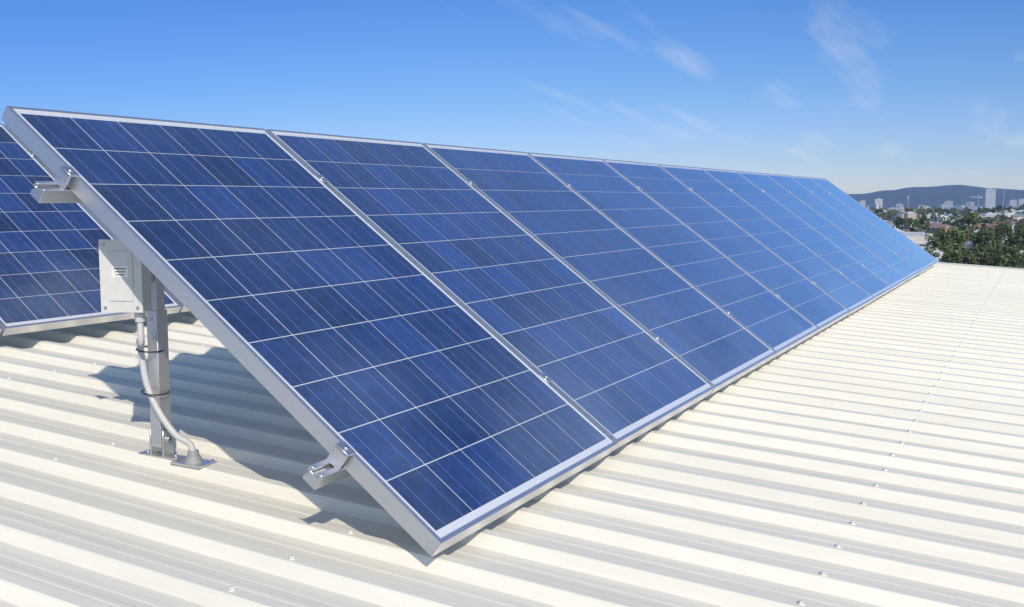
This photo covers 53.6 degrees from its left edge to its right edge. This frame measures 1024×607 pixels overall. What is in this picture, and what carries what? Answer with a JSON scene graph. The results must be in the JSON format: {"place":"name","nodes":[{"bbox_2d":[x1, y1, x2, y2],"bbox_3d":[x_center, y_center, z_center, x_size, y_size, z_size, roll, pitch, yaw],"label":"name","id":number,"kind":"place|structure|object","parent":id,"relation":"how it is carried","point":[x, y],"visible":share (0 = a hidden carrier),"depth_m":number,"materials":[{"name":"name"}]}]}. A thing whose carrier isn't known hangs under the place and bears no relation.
{"place":"outdoors","nodes":[
{"label":"outdoors","id":0,"kind":"place"},
{"bbox_2d":[13,109,937,537],"bbox_3d":[1.844,-0.507,7.291,1.325,0.964,11.073,3,7,28],"label":"solar panel","id":1,"kind":"object","parent":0,"point":[427,401],"visible":1,"depth_m":3.32,"materials":[{"name":"blue glass"}]},
{"bbox_2d":[0,0,1023,193],"label":"sky","id":2,"kind":"structure","parent":0,"point":[859,96],"materials":[{"name":"blue"}]},
{"bbox_2d":[848,185,1023,267],"bbox_3d":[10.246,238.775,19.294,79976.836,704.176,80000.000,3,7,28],"label":"hill","id":3,"kind":"structure","parent":0,"point":[935,196],"depth_m":6216.92,"materials":[{"name":"blue"}]},
{"bbox_2d":[924,247,939,256],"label":"tree","id":4,"kind":"object","parent":3,"relation":"on","point":[931,252],"visible":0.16,"depth_m":246.00,"materials":[{"name":"green plant"}]},
{"bbox_2d":[925,227,946,248],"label":"tree","id":5,"kind":"object","parent":3,"relation":"on","point":[937,239],"depth_m":302.73,"materials":[{"name":"green plant"}]},
{"bbox_2d":[860,189,1023,210],"bbox_3d":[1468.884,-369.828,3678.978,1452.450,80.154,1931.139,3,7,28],"label":"city buildings","id":6,"kind":"structure","parent":3,"relation":"on","point":[989,197],"depth_m":3024.94,"materials":[{"name":"concrete"}]},
{"bbox_2d":[886,210,1006,231],"bbox_3d":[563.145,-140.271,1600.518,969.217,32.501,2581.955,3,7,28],"label":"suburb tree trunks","id":7,"kind":"object","parent":3,"relation":"on","point":[937,217],"visible":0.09,"depth_m":974.15,"materials":[{"name":"brown plant"}]},
{"bbox_2d":[870,204,1023,234],"bbox_3d":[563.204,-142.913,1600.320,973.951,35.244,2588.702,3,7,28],"label":"trees","id":8,"kind":"object","parent":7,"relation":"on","point":[918,225],"visible":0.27,"depth_m":804.91,"materials":[{"name":"green plant"}]},
{"bbox_2d":[872,209,1023,235],"bbox_3d":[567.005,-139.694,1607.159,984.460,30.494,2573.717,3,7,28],"label":"suburb houses","id":9,"kind":"structure","parent":3,"relation":"on","point":[935,226],"depth_m":1019.52,"materials":[{"name":"white concrete"}]},
{"bbox_2d":[937,238,966,254],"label":"tree","id":10,"kind":"object","parent":3,"relation":"on","point":[950,247],"depth_m":248.17,"materials":[{"name":"green plant"}]},
{"bbox_2d":[941,248,970,263],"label":"tree","id":11,"kind":"object","parent":3,"relation":"on","point":[950,257],"depth_m":238.61,"materials":[{"name":"green plant"}]},
{"bbox_2d":[942,226,971,244],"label":"tree","id":12,"kind":"object","parent":3,"relation":"on","point":[957,235],"visible":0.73,"depth_m":273.31,"materials":[{"name":"green plant"}]},
{"bbox_2d":[895,228,1023,263],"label":"houses","id":13,"kind":"structure","parent":3,"relation":"on","point":[918,238],"depth_m":305.14,"materials":[{"name":"white concrete"}]},
{"bbox_2d":[964,212,979,232],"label":"tree","id":14,"kind":"object","parent":3,"relation":"on","point":[972,218],"visible":0.9,"depth_m":312.77,"materials":[{"name":"green plant"}]},
{"bbox_2d":[969,228,995,254],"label":"tree","id":15,"kind":"object","parent":3,"relation":"on","point":[979,238],"depth_m":261.04,"materials":[{"name":"green plant"}]},
{"bbox_2d":[966,243,999,265],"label":"tree","id":16,"kind":"object","parent":3,"relation":"on","point":[977,260],"depth_m":237.21,"materials":[{"name":"green plant"}]},
{"bbox_2d":[977,220,1008,244],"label":"tree","id":17,"kind":"object","parent":3,"relation":"on","point":[999,225],"depth_m":289.93,"materials":[{"name":"green plant"}]},
{"bbox_2d":[985,239,1019,258],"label":"tree","id":18,"kind":"object","parent":3,"relation":"on","point":[1002,249],"depth_m":241.18,"materials":[{"name":"green plant"}]},
{"bbox_2d":[989,246,1023,267],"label":"tree","id":19,"kind":"object","parent":3,"relation":"on","point":[1006,258],"depth_m":228.63,"materials":[{"name":"green plant"}]},
{"bbox_2d":[997,222,1023,250],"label":"tree","id":20,"kind":"object","parent":3,"relation":"on","point":[1016,238],"depth_m":267.16,"materials":[{"name":"green plant"}]},
{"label":"building walls","id":21,"kind":"object","parent":3,"relation":"on","visible":0},
{"bbox_2d":[0,263,1023,606],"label":"roof","id":22,"kind":"structure","parent":21,"relation":"on","point":[754,487],"depth_m":2.76,"materials":[{"name":"paint"}]},
{"bbox_2d":[0,124,188,335],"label":"array frames","id":23,"kind":"structure","parent":22,"relation":"on","point":[39,326],"depth_m":4.80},
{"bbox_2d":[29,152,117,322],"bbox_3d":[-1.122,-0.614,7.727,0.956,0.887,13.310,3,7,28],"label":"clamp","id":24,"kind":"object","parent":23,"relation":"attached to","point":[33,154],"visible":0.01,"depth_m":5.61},
{"bbox_2d":[0,125,177,325],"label":"solar panel","id":25,"kind":"object","parent":23,"relation":"in","point":[49,263],"visible":0.05,"depth_m":4.96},
{"bbox_2d":[136,322,195,450],"bbox_3d":[-0.969,0.231,2.840,0.148,0.380,0.103,-2,6,-21],"label":"conduit","id":26,"kind":"object","parent":22,"relation":"attached to","point":[165,421],"visible":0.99,"depth_m":2.83,"materials":[{"name":"grey plastic"}]},
{"bbox_2d":[136,346,168,395],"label":"cable ties","id":27,"kind":"object","parent":26,"relation":"attached to","point":[144,389],"visible":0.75,"depth_m":2.83,"materials":[{"name":"black plastic"}]},
{"bbox_2d":[170,449,216,467],"bbox_3d":[-0.894,0.430,2.845,0.110,0.036,0.068,3,7,28],"label":"conduit roof flashing","id":28,"kind":"object","parent":22,"relation":"on","point":[193,459],"visible":1,"depth_m":2.83,"materials":[{"name":"grey metal"}]},
{"bbox_2d":[1,106,938,556],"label":"array frames","id":29,"kind":"structure","parent":22,"relation":"on","point":[327,438],"depth_m":2.61,"materials":[{"name":"silver metal"}]},
{"bbox_2d":[98,239,153,321],"bbox_3d":[-1.047,-0.065,2.777,0.114,0.225,0.122,0,6,3],"label":"junction box","id":30,"kind":"object","parent":29,"relation":"attached to","point":[126,277],"visible":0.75,"depth_m":2.72,"materials":[{"name":"plastic"}]},
{"bbox_2d":[30,166,919,489],"bbox_3d":[1.816,-0.409,7.316,0.956,0.857,11.250,3,7,28],"label":"mounting bracket","id":31,"kind":"object","parent":22,"relation":"on","point":[318,474],"visible":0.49,"depth_m":2.85,"materials":[{"name":"silver metal"}]},
{"bbox_2d":[8,268,1007,605],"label":"roof screws","id":32,"kind":"object","parent":22,"relation":"in","point":[232,588],"visible":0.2,"depth_m":2.93,"materials":[{"name":"grey metal"}]},
{"bbox_2d":[938,262,1023,269],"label":"roof edge trim","id":33,"kind":"structure","parent":22,"relation":"attached to","point":[981,265],"depth_m":12.25,"materials":[{"name":"white metal"}]}
]}

